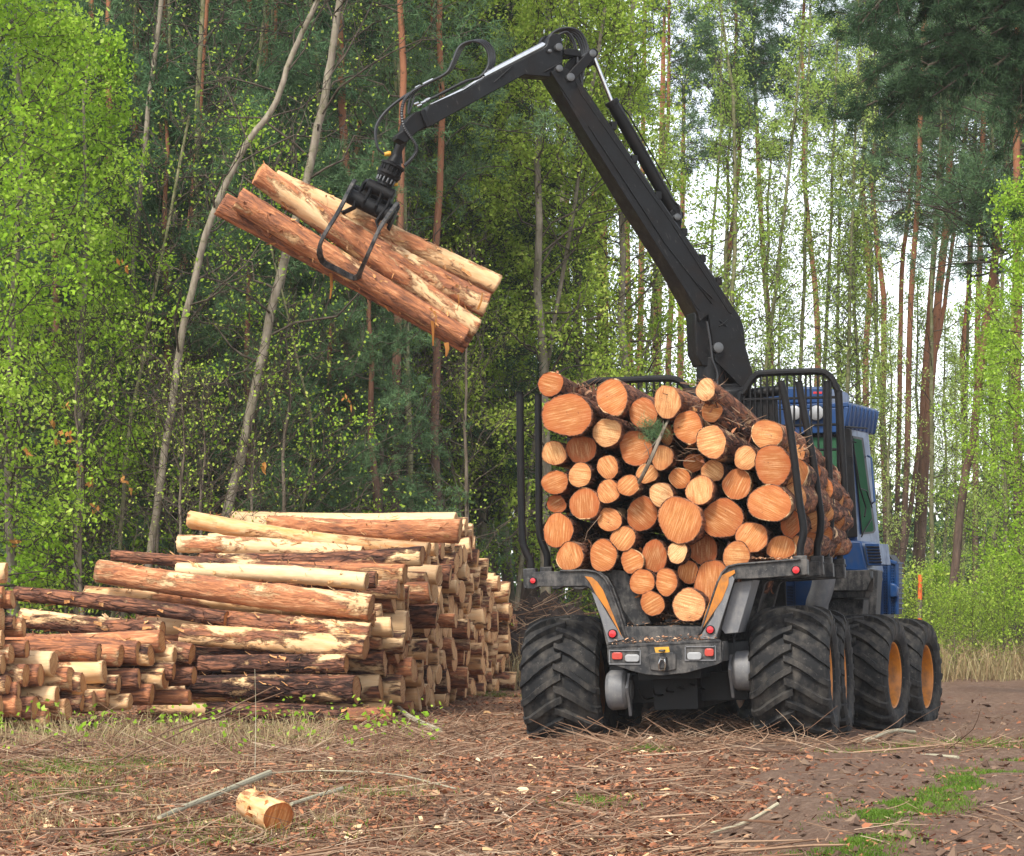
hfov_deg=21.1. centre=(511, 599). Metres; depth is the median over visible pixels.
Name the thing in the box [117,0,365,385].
pine tree
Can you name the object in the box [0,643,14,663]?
log
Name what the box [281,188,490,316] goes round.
log
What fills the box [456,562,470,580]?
log
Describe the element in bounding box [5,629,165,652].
log
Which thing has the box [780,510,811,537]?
log
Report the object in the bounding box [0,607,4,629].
log
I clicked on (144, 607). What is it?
log
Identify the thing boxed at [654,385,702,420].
log
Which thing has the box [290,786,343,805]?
stick
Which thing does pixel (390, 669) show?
log
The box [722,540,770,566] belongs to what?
log
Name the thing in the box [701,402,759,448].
log
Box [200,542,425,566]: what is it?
log
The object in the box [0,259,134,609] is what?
bare sapling
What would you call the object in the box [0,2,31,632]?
pine tree
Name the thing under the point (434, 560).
log
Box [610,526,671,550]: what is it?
log
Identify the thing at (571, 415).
log
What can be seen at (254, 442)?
bare sapling
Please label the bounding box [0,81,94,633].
pine tree
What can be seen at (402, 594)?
log
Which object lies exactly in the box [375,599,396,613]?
log
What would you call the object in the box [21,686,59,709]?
log
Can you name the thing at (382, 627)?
log
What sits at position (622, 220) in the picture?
birch tree
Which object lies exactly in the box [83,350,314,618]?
bare sapling
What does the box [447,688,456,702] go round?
log
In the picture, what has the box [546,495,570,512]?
log
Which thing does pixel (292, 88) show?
pine tree
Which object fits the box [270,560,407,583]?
log
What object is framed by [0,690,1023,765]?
brushwood
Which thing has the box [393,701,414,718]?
log
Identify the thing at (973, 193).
pine tree
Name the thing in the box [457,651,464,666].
log
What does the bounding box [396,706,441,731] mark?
stick
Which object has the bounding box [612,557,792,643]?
bark crumbs
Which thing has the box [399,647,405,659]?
log
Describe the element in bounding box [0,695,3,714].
log
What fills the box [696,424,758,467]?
log
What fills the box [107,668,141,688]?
log
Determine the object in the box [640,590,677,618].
log
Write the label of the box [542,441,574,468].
log
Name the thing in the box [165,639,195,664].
log
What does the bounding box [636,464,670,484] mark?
log
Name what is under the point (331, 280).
bark strip
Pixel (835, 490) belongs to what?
log
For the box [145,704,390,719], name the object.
log
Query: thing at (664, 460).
log
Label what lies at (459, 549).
log
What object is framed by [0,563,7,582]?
log
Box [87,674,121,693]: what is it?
log
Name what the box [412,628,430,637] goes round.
log
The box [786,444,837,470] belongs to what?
log
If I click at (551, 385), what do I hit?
log
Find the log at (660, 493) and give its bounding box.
[649,482,686,507]
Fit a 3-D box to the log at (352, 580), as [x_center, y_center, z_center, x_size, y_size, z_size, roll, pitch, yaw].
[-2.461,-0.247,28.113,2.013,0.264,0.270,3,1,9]
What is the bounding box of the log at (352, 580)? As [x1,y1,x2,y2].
[175,559,368,592]
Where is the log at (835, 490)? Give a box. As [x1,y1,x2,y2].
[826,476,849,500]
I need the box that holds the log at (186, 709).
[137,701,387,716]
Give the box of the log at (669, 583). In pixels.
[656,568,693,597]
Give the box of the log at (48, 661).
[12,650,58,675]
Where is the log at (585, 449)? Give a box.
[565,436,619,463]
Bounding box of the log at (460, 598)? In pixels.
[453,580,465,602]
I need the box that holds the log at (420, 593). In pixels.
[404,581,432,604]
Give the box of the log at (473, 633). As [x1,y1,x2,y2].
[470,625,475,639]
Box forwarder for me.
[316,27,942,740]
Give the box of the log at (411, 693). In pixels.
[405,687,421,711]
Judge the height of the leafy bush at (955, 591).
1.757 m
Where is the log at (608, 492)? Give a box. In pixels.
[597,479,634,504]
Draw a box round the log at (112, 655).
[59,644,124,666]
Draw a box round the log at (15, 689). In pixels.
[0,681,20,697]
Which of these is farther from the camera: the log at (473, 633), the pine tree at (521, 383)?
the pine tree at (521, 383)
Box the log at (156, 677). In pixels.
[140,668,168,689]
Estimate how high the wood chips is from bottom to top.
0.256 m
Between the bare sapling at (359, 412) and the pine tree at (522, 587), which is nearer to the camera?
the bare sapling at (359, 412)
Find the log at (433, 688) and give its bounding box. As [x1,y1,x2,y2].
[432,670,434,691]
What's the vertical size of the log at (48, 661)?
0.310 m
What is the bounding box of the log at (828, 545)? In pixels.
[807,532,838,558]
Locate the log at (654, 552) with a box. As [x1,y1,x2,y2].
[639,539,678,572]
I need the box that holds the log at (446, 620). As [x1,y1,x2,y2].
[437,613,457,627]
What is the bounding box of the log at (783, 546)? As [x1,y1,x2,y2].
[766,535,809,560]
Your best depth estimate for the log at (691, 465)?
24.56 m
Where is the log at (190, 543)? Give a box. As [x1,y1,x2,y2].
[175,534,364,553]
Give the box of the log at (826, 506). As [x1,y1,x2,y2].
[821,493,830,514]
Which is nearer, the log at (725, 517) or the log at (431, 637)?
the log at (725, 517)
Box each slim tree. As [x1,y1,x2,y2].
[0,0,142,550]
[0,4,60,550]
[4,0,273,617]
[46,87,233,617]
[74,0,210,561]
[94,0,232,448]
[106,0,300,534]
[185,0,341,503]
[185,95,401,512]
[206,0,339,509]
[211,0,437,509]
[301,0,489,511]
[304,0,482,502]
[333,0,550,489]
[343,0,491,502]
[641,0,792,386]
[786,0,942,539]
[814,0,950,554]
[859,9,1001,624]
[912,118,1009,640]
[914,26,1023,639]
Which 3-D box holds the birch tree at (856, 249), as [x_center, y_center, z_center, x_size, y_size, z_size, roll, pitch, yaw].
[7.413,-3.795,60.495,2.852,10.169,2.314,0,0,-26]
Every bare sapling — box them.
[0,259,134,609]
[0,295,232,633]
[0,300,163,633]
[0,323,121,632]
[0,386,162,633]
[2,204,110,633]
[22,377,210,616]
[34,359,265,615]
[46,392,194,614]
[48,241,202,615]
[57,339,294,618]
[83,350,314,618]
[91,223,258,554]
[108,288,413,541]
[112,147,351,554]
[134,336,359,569]
[157,263,499,531]
[171,253,357,511]
[238,283,389,506]
[263,290,438,511]
[284,183,498,517]
[341,223,568,625]
[534,261,680,612]
[629,309,681,532]
[644,296,774,391]
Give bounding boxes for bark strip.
[329,273,332,298]
[429,308,433,345]
[444,342,448,356]
[477,293,482,309]
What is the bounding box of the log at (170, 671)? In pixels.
[107,660,175,680]
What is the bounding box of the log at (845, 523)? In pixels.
[834,516,853,530]
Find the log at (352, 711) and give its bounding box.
[347,703,399,726]
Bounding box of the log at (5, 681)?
[0,675,12,694]
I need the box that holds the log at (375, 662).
[176,649,386,676]
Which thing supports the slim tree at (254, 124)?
on the ground at (966, 691)
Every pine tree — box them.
[0,0,143,633]
[0,0,171,633]
[0,0,203,633]
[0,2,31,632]
[0,11,198,632]
[0,45,90,612]
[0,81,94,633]
[2,0,214,584]
[3,0,239,419]
[19,0,229,511]
[28,0,226,615]
[35,146,189,615]
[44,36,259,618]
[64,0,236,526]
[85,36,238,527]
[92,12,321,539]
[102,0,278,503]
[113,0,359,568]
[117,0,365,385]
[127,0,257,490]
[130,0,360,526]
[140,1,225,117]
[143,111,261,507]
[150,0,362,272]
[159,88,351,568]
[166,0,406,269]
[172,80,335,531]
[173,34,375,533]
[173,90,372,524]
[183,0,459,469]
[191,0,380,476]
[217,0,414,494]
[256,134,429,512]
[266,45,463,408]
[268,0,467,508]
[285,0,469,478]
[292,0,508,512]
[294,135,493,572]
[306,0,617,521]
[308,59,532,566]
[336,0,558,536]
[353,0,578,511]
[413,14,536,543]
[430,0,646,604]
[444,0,601,556]
[472,1,604,572]
[486,1,599,601]
[609,0,777,384]
[650,0,821,280]
[679,0,822,384]
[687,0,864,386]
[751,0,1023,225]
[789,0,937,543]
[793,0,1013,617]
[811,1,944,448]
[811,1,1003,558]
[830,95,1023,646]
[835,1,1012,619]
[841,4,1023,618]
[860,19,1022,560]
[863,3,1014,637]
[863,14,1023,634]
[883,2,1023,647]
[902,5,1023,583]
[952,116,1010,638]
[966,21,1023,620]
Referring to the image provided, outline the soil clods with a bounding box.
[405,698,1023,855]
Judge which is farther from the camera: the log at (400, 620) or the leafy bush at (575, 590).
the leafy bush at (575, 590)
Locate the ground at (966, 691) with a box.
[0,625,1023,855]
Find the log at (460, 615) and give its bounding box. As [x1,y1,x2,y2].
[458,608,462,618]
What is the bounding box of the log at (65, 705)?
[50,698,71,720]
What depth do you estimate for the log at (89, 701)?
25.67 m
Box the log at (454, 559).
[444,552,459,573]
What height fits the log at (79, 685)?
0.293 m
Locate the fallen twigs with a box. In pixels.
[0,691,1022,855]
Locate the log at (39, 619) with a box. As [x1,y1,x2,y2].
[17,605,165,632]
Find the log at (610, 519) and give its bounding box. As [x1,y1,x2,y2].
[597,505,663,534]
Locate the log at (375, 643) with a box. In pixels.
[165,634,381,649]
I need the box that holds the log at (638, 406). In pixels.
[629,397,673,432]
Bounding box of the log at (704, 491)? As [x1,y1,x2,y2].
[685,475,746,507]
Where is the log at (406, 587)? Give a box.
[404,585,409,610]
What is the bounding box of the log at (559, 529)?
[543,512,612,548]
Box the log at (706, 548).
[689,534,730,564]
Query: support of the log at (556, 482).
on the log at (557, 503)
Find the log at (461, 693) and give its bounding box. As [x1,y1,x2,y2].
[456,688,466,699]
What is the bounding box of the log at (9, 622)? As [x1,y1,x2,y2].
[5,616,15,629]
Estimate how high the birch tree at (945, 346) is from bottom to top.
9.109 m
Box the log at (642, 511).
[627,495,661,530]
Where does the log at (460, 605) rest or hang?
on the log at (460, 615)
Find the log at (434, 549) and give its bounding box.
[429,543,438,556]
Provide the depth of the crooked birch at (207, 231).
34.94 m
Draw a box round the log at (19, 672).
[3,664,30,686]
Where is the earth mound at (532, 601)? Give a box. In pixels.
[506,590,587,685]
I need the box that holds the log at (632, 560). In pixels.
[621,548,645,573]
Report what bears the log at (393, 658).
on the log at (390, 669)
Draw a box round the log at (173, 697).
[152,689,191,704]
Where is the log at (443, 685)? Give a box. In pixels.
[434,668,450,693]
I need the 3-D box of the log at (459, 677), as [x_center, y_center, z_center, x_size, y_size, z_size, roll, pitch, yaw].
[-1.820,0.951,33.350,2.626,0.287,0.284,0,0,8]
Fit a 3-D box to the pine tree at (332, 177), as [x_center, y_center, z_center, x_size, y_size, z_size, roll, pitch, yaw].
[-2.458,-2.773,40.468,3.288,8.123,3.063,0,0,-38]
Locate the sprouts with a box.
[0,694,443,753]
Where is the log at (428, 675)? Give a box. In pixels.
[423,665,433,688]
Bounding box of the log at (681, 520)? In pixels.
[657,496,727,544]
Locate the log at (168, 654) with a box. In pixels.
[154,647,176,662]
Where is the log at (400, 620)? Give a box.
[384,610,409,640]
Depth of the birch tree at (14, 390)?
34.76 m
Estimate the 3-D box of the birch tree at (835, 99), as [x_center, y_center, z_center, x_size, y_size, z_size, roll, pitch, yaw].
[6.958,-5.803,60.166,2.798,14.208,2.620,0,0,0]
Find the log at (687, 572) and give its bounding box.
[677,560,699,583]
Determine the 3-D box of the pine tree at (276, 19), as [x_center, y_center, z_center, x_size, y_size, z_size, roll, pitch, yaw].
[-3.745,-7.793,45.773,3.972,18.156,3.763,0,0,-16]
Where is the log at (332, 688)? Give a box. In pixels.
[185,672,361,703]
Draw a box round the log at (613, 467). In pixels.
[597,455,638,480]
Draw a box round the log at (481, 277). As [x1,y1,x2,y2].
[276,170,502,294]
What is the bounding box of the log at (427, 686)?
[424,684,429,702]
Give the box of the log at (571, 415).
[541,393,646,437]
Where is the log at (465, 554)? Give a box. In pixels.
[455,544,467,562]
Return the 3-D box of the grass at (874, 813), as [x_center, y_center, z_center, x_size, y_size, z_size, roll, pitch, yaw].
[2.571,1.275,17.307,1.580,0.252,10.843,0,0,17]
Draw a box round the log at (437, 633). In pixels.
[432,623,439,646]
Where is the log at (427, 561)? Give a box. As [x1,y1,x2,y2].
[424,556,430,564]
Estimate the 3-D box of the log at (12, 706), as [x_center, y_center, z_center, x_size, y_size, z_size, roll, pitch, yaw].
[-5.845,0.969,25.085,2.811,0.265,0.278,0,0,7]
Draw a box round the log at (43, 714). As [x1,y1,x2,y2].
[0,708,50,726]
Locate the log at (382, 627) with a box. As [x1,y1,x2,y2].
[143,617,393,636]
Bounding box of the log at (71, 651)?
[29,641,101,661]
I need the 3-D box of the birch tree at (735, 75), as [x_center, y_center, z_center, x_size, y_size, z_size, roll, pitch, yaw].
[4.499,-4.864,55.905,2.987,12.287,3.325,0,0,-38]
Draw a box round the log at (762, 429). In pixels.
[751,419,821,454]
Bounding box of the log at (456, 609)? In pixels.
[454,603,458,618]
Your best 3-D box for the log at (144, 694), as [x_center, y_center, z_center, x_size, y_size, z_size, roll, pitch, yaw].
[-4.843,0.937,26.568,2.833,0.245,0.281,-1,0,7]
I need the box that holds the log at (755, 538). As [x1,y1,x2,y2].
[735,522,782,559]
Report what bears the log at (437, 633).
on the log at (433, 656)
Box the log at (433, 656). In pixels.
[428,646,439,664]
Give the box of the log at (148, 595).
[83,586,375,626]
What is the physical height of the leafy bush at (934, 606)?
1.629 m
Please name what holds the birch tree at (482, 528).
on the ground at (966, 691)
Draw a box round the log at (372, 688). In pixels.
[167,674,383,701]
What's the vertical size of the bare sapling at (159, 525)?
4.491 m
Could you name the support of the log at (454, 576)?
on the log at (452, 604)
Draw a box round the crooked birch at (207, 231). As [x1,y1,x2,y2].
[58,0,382,567]
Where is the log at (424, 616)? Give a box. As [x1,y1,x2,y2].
[409,603,438,628]
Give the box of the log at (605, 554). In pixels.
[590,538,623,571]
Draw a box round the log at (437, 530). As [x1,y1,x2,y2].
[264,513,462,543]
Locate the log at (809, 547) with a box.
[791,535,813,557]
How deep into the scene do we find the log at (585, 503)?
24.41 m
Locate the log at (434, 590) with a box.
[430,585,437,602]
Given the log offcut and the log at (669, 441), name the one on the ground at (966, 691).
the log offcut
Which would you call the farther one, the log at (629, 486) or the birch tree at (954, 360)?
the birch tree at (954, 360)
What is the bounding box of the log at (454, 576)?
[449,573,459,595]
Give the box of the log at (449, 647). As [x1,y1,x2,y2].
[439,637,455,659]
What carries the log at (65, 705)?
on the ground at (966, 691)
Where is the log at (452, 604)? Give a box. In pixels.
[444,595,454,612]
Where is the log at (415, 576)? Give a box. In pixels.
[407,571,428,581]
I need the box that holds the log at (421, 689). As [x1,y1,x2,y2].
[418,679,423,697]
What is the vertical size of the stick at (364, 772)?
0.038 m
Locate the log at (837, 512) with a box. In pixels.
[825,503,851,523]
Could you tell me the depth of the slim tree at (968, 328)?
63.59 m
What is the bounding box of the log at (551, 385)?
[537,370,596,402]
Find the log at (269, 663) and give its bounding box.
[197,651,349,675]
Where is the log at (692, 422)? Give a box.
[673,410,710,448]
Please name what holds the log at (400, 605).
on the log at (409, 641)
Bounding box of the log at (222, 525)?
[186,511,430,556]
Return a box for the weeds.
[0,705,355,751]
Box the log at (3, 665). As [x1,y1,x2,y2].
[0,653,6,674]
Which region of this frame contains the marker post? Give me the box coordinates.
[917,575,921,619]
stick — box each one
[91,692,283,780]
[114,686,274,762]
[157,770,271,818]
[255,686,255,756]
[273,770,455,788]
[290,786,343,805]
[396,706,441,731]
[710,802,778,833]
[862,729,915,741]
[925,754,958,758]
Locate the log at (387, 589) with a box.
[326,576,399,601]
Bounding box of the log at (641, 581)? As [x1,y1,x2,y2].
[629,569,658,597]
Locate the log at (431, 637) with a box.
[421,628,435,643]
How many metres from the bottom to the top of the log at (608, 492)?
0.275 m
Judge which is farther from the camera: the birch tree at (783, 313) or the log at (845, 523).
the birch tree at (783, 313)
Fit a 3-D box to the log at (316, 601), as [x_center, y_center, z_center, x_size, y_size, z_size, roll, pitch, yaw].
[-2.819,-0.117,27.840,2.907,0.334,0.328,8,1,9]
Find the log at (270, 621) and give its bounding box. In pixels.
[204,609,371,636]
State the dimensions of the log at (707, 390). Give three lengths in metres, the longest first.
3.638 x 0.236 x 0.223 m
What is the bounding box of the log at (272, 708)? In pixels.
[205,700,349,724]
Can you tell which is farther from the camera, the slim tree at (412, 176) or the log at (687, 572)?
the slim tree at (412, 176)
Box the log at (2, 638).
[0,630,5,648]
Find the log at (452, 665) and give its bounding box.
[446,647,457,671]
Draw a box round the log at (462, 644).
[454,639,470,650]
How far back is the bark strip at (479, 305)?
27.69 m
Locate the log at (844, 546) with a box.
[834,538,851,555]
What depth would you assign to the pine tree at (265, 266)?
37.60 m
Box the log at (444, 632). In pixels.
[442,628,447,637]
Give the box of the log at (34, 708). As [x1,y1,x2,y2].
[1,696,38,720]
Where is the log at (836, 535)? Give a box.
[824,526,847,544]
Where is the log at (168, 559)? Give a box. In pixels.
[110,548,330,568]
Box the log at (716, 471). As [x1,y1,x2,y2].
[701,459,733,483]
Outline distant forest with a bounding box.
[4,2,1023,641]
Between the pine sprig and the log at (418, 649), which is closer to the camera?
the pine sprig
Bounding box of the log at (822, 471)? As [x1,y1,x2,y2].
[808,464,840,484]
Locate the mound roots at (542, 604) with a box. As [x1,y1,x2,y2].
[506,587,599,670]
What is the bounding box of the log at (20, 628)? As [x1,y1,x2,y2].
[4,618,26,636]
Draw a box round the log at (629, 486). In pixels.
[617,474,651,498]
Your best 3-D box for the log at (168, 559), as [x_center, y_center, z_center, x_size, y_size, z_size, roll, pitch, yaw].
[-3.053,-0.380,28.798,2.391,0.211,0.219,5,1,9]
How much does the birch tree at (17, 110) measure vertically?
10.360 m
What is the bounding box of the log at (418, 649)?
[407,638,428,659]
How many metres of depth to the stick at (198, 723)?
22.94 m
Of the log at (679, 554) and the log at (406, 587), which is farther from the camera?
the log at (406, 587)
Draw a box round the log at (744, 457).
[734,445,757,471]
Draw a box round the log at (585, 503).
[569,487,628,521]
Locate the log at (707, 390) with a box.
[695,377,758,426]
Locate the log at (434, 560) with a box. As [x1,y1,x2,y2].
[431,556,439,564]
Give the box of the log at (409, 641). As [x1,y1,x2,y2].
[406,617,410,643]
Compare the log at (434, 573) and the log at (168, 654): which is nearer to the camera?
the log at (168, 654)
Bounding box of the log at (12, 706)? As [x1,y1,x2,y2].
[0,695,21,717]
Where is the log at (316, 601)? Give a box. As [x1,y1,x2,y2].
[93,560,374,620]
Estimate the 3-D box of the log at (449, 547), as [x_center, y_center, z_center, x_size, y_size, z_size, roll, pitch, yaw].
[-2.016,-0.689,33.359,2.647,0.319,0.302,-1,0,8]
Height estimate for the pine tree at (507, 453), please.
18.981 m
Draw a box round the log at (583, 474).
[568,462,604,489]
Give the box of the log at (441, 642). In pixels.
[439,628,442,648]
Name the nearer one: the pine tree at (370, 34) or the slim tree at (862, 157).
the pine tree at (370, 34)
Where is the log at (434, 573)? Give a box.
[408,564,441,584]
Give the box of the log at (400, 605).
[396,601,404,610]
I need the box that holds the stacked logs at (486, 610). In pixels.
[458,517,517,696]
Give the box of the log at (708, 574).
[693,559,773,599]
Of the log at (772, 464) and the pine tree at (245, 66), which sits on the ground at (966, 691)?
the pine tree at (245, 66)
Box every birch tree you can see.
[0,0,117,608]
[0,0,215,617]
[0,19,247,614]
[4,219,227,619]
[324,0,535,520]
[324,0,650,609]
[348,0,536,478]
[349,0,591,571]
[354,0,605,572]
[371,19,597,515]
[413,0,710,593]
[415,0,703,608]
[445,0,712,609]
[468,0,747,616]
[493,0,695,602]
[506,0,773,534]
[568,109,739,434]
[667,0,814,386]
[678,252,771,388]
[683,62,793,387]
[721,9,844,386]
[724,110,817,387]
[739,0,879,388]
[747,246,820,386]
[768,46,938,418]
[774,13,896,404]
[793,126,906,510]
[803,203,915,592]
[822,183,927,539]
[859,312,940,616]
[888,266,960,594]
[908,303,987,638]
[910,139,1023,614]
[915,346,991,639]
[926,311,1023,642]
[929,273,1022,640]
[934,294,989,640]
[937,277,1023,588]
[955,213,1023,621]
[962,301,1023,651]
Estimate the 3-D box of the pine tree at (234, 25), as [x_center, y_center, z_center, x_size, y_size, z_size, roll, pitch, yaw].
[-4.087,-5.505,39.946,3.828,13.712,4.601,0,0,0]
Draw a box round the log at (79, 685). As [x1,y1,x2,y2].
[59,672,86,694]
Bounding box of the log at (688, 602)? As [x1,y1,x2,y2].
[672,587,709,623]
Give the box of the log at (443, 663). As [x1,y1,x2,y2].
[439,650,446,669]
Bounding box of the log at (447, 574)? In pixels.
[440,564,451,588]
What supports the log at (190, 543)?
on the log at (406, 587)
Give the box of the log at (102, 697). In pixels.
[87,685,109,706]
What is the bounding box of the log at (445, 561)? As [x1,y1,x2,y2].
[439,558,448,563]
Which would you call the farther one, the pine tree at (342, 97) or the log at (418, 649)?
the pine tree at (342, 97)
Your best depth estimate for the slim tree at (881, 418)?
66.11 m
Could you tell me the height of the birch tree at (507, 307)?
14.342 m
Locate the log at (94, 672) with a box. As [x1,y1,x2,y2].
[58,660,106,683]
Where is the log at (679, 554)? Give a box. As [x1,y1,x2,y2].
[667,542,691,564]
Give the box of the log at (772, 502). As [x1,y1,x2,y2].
[747,484,807,521]
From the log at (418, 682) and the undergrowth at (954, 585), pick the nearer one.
the log at (418, 682)
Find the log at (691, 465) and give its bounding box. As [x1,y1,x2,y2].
[683,454,708,473]
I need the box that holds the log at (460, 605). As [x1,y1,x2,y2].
[457,599,464,608]
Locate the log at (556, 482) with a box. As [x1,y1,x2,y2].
[541,469,594,497]
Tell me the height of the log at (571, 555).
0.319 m
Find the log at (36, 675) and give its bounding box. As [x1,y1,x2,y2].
[28,664,44,685]
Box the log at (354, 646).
[173,621,369,659]
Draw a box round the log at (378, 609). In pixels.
[135,603,383,619]
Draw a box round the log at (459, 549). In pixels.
[454,546,462,567]
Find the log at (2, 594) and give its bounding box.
[0,586,4,603]
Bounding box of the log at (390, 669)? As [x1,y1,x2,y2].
[387,664,393,673]
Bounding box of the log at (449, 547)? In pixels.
[444,543,454,552]
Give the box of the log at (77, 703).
[60,695,84,711]
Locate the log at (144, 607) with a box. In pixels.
[13,585,228,625]
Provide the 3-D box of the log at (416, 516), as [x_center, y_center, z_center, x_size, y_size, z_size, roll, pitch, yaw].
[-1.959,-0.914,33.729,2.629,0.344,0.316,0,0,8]
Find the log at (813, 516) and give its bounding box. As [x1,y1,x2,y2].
[807,511,834,532]
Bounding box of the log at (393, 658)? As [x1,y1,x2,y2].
[386,654,399,664]
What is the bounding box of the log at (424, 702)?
[421,685,427,710]
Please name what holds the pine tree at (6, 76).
on the ground at (966, 691)
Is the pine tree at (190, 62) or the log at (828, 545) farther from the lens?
the pine tree at (190, 62)
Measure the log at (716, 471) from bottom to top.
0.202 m
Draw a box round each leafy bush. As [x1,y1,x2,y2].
[301,461,442,512]
[455,505,501,570]
[505,549,600,617]
[535,521,597,614]
[556,521,599,617]
[894,555,975,653]
[894,577,943,647]
[903,550,970,637]
[910,583,967,658]
[926,576,1015,669]
[926,577,990,644]
[931,582,1005,674]
[944,545,1023,670]
[959,597,1023,663]
[969,538,1023,646]
[972,589,1014,643]
[992,598,1023,657]
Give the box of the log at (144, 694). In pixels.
[118,684,154,704]
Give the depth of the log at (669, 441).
24.76 m
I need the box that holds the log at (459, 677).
[449,667,468,687]
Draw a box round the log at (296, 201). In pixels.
[252,160,481,337]
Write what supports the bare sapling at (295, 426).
on the ground at (966, 691)
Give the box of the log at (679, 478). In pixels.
[669,468,700,488]
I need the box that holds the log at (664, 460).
[652,445,685,473]
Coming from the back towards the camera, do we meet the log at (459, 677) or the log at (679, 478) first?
the log at (459, 677)
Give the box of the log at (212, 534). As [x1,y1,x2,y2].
[208,533,235,536]
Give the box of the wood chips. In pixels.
[0,697,1011,855]
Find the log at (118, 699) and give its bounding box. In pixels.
[88,693,132,714]
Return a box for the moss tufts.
[0,688,1023,855]
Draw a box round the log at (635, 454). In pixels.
[619,430,688,466]
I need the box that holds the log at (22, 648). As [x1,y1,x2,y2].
[5,640,29,657]
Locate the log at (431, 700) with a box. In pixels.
[427,689,434,708]
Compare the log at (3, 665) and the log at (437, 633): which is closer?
the log at (3, 665)
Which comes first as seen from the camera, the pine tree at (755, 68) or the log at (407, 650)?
the log at (407, 650)
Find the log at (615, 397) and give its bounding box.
[596,378,653,424]
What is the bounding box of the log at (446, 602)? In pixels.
[442,593,449,610]
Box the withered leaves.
[9,258,351,547]
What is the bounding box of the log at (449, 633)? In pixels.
[447,628,451,636]
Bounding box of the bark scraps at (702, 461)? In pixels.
[575,383,806,621]
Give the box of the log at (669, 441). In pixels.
[661,424,705,456]
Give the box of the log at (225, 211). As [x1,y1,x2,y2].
[214,193,472,352]
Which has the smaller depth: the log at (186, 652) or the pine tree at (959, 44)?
the log at (186, 652)
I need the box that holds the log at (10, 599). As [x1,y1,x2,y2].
[0,590,16,608]
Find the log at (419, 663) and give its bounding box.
[416,660,423,667]
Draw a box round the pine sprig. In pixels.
[632,407,676,445]
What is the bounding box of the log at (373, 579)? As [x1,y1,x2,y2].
[254,568,377,590]
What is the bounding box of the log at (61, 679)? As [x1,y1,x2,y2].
[42,665,74,690]
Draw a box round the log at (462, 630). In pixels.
[452,619,470,638]
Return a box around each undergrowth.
[5,586,121,633]
[902,564,1023,667]
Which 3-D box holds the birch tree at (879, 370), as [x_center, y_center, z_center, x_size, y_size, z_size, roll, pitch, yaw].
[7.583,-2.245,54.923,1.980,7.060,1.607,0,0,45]
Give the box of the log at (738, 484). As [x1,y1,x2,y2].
[721,468,765,499]
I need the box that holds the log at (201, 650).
[176,646,288,663]
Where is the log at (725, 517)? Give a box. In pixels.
[704,497,781,541]
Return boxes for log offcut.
[236,785,293,831]
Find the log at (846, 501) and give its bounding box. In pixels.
[839,493,853,510]
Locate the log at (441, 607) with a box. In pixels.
[440,592,443,612]
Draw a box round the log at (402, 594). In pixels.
[397,584,404,600]
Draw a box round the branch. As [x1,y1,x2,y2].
[637,419,668,483]
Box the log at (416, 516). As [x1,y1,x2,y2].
[246,512,457,523]
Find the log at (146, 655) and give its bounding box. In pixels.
[122,644,154,665]
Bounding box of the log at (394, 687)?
[382,674,405,703]
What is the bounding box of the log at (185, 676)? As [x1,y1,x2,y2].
[168,666,196,686]
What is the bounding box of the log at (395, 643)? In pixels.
[382,630,406,653]
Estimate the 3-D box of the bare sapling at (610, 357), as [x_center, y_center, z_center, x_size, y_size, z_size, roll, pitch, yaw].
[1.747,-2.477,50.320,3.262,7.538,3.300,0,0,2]
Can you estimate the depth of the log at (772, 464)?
24.06 m
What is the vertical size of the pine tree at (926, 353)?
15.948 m
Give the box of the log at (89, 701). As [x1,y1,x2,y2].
[72,690,96,712]
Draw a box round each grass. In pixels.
[0,717,466,843]
[501,627,1023,690]
[760,756,1023,855]
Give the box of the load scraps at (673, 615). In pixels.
[543,372,811,619]
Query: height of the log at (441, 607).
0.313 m
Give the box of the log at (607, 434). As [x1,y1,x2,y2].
[592,419,630,457]
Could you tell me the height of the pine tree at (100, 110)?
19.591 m
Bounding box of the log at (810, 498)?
[786,482,838,512]
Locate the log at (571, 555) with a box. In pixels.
[556,541,595,570]
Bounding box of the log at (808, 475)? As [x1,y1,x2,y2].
[786,458,840,489]
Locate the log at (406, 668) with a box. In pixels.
[393,657,417,682]
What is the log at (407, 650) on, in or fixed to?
on the log
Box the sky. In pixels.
[12,0,1023,597]
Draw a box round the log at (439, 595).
[437,586,441,607]
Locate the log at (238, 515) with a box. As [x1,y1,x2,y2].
[231,511,429,519]
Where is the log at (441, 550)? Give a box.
[438,543,444,559]
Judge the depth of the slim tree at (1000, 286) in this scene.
58.36 m
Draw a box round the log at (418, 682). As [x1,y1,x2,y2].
[405,667,423,686]
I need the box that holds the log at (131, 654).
[24,631,140,667]
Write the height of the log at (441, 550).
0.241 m
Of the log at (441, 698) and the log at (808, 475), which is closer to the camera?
the log at (808, 475)
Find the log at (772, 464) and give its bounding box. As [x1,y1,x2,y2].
[754,444,791,485]
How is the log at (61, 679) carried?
on the log at (77, 703)
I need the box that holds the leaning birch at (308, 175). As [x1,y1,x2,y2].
[90,0,457,517]
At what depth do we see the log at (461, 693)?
33.93 m
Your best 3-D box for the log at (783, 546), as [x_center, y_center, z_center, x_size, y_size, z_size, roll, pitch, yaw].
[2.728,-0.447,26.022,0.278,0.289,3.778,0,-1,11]
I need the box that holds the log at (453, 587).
[441,580,457,592]
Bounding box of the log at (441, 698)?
[434,694,447,706]
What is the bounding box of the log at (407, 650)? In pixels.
[405,643,408,657]
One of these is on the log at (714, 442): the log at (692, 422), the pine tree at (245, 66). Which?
the log at (692, 422)
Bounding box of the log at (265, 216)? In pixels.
[232,188,469,346]
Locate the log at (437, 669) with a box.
[430,664,441,683]

